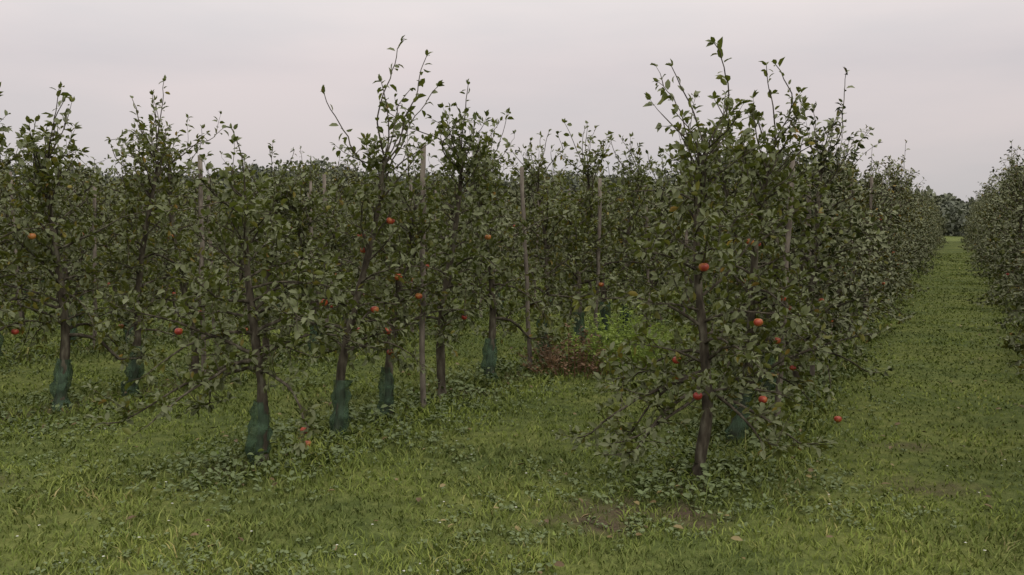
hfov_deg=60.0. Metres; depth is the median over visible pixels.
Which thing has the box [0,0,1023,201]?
sky
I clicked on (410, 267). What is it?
wooden post
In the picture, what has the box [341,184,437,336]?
apple tree
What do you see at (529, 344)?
wooden post
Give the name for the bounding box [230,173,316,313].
apple tree
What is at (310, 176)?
apple tree
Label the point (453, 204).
apple tree
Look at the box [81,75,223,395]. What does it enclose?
apple tree
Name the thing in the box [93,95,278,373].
apple tree
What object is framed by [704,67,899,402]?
apple tree
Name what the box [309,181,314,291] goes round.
wooden post
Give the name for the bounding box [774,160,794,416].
wooden post
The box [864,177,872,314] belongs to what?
wooden post
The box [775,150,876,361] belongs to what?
apple tree
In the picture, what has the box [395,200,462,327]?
apple tree
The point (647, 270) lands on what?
wooden post
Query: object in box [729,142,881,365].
apple tree
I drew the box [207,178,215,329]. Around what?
wooden post
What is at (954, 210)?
distant trees
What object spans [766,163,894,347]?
apple tree
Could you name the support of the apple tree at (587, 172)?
on the ground at (906, 457)
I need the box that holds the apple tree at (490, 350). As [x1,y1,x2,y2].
[409,107,575,380]
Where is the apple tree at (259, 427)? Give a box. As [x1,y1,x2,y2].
[80,123,383,465]
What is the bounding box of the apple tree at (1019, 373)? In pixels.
[1012,365,1022,376]
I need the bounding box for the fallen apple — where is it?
[834,416,841,422]
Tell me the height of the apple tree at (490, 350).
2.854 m
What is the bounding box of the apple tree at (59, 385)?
[0,81,168,410]
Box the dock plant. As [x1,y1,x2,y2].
[518,323,622,378]
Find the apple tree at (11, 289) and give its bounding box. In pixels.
[0,172,57,360]
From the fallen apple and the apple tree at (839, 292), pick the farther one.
the apple tree at (839, 292)
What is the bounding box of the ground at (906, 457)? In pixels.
[0,235,1023,574]
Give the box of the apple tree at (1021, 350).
[1005,325,1023,371]
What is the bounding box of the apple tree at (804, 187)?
[681,154,860,397]
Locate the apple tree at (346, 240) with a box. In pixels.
[302,181,388,339]
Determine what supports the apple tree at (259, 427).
on the ground at (906, 457)
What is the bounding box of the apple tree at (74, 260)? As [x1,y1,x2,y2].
[6,132,132,349]
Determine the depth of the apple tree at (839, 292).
12.08 m
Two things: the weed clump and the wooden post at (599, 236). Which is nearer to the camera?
the weed clump
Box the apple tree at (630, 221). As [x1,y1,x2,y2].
[574,130,685,333]
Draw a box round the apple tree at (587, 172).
[543,119,677,341]
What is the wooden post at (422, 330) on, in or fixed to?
on the ground at (906, 457)
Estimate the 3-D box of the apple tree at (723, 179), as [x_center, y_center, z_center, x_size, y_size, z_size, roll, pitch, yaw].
[2.006,-0.233,7.469,1.514,2.806,1.675,0,5,2]
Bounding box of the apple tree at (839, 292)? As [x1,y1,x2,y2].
[825,169,886,337]
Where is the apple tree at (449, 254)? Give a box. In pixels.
[352,79,513,397]
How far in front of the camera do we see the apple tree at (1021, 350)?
9.23 m
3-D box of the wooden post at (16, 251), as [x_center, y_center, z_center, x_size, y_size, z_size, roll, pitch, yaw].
[-7.507,-0.522,13.423,0.065,2.440,0.132,1,5,9]
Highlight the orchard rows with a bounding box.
[0,125,1023,351]
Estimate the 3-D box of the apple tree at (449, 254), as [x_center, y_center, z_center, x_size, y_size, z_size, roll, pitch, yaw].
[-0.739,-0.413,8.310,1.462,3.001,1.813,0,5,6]
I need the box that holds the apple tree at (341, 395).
[219,35,457,438]
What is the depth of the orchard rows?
16.93 m
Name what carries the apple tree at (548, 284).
on the ground at (906, 457)
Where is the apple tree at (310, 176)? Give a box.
[286,146,358,313]
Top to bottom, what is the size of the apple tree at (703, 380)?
2.864 m
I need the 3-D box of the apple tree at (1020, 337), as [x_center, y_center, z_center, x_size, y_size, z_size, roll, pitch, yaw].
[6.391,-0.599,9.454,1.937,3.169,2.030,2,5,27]
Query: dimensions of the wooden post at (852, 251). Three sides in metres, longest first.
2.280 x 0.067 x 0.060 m
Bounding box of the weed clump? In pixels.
[560,301,679,373]
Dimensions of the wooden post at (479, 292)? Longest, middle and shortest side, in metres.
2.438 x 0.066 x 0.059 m
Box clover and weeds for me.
[0,283,1023,574]
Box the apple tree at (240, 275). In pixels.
[198,162,289,312]
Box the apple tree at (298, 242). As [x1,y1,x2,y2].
[240,166,381,353]
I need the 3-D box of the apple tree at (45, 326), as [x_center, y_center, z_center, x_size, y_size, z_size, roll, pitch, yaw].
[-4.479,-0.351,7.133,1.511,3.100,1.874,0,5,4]
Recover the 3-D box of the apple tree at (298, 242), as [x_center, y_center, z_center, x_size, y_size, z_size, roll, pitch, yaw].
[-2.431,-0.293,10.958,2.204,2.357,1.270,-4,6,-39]
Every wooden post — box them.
[9,172,22,328]
[92,186,97,347]
[198,155,205,379]
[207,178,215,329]
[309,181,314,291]
[322,174,328,342]
[409,181,413,335]
[419,145,426,409]
[477,202,481,318]
[520,167,531,371]
[534,188,539,307]
[594,178,601,343]
[644,185,650,328]
[682,204,688,312]
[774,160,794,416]
[807,185,814,376]
[849,181,852,331]
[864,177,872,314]
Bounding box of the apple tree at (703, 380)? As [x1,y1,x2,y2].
[554,37,838,479]
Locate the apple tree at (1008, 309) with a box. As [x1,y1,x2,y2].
[994,251,1023,317]
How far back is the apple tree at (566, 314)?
11.19 m
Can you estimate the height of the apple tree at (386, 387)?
2.360 m
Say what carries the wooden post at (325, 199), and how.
on the ground at (906, 457)
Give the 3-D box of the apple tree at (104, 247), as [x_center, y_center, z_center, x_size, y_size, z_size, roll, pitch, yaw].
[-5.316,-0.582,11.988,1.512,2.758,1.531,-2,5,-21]
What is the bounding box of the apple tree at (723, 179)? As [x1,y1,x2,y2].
[653,90,828,419]
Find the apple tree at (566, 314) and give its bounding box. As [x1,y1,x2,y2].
[533,170,632,347]
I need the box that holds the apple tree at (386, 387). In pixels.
[294,143,484,418]
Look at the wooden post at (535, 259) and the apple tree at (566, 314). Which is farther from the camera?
the wooden post at (535, 259)
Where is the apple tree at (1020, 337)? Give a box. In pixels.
[1000,249,1023,369]
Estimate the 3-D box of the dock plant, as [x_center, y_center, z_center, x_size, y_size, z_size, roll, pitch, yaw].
[0.664,0.666,9.739,1.243,0.549,1.136,0,5,0]
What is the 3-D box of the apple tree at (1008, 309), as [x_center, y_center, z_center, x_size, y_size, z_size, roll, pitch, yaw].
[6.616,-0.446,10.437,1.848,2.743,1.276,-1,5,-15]
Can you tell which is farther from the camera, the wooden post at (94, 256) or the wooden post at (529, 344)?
the wooden post at (94, 256)
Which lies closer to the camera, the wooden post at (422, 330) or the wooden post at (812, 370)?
the wooden post at (422, 330)
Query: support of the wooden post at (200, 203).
on the ground at (906, 457)
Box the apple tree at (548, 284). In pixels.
[473,129,623,359]
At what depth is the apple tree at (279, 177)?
10.31 m
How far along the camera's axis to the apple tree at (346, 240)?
11.56 m
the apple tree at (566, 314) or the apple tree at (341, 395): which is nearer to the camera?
the apple tree at (341, 395)
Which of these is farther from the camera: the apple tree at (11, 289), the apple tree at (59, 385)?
the apple tree at (11, 289)
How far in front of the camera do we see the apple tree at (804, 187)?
8.27 m
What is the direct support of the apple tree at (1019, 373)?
on the ground at (906, 457)
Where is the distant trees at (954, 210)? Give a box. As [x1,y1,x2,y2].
[1,150,975,236]
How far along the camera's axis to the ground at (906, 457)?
5.95 m
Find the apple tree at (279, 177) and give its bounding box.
[220,139,315,361]
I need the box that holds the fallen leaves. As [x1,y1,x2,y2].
[0,315,1023,573]
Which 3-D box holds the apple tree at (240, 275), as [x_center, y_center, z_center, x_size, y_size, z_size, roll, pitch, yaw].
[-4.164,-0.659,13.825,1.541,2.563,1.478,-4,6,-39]
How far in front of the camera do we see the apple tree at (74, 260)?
11.26 m
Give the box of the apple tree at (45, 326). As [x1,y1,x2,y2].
[0,82,71,362]
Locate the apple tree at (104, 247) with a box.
[61,143,178,342]
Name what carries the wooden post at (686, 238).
on the ground at (906, 457)
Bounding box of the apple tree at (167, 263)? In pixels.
[117,157,217,335]
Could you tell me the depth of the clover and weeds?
6.16 m
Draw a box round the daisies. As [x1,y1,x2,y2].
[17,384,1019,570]
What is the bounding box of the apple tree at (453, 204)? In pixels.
[406,160,483,319]
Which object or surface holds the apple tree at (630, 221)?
on the ground at (906, 457)
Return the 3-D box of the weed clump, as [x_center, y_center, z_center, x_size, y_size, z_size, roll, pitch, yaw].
[1.242,0.521,10.041,1.393,0.789,1.370,0,5,0]
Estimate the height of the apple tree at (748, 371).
2.923 m
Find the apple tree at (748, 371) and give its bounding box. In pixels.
[644,57,893,444]
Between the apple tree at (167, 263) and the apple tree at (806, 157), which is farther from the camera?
the apple tree at (167, 263)
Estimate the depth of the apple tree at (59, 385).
7.95 m
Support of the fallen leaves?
on the ground at (906, 457)

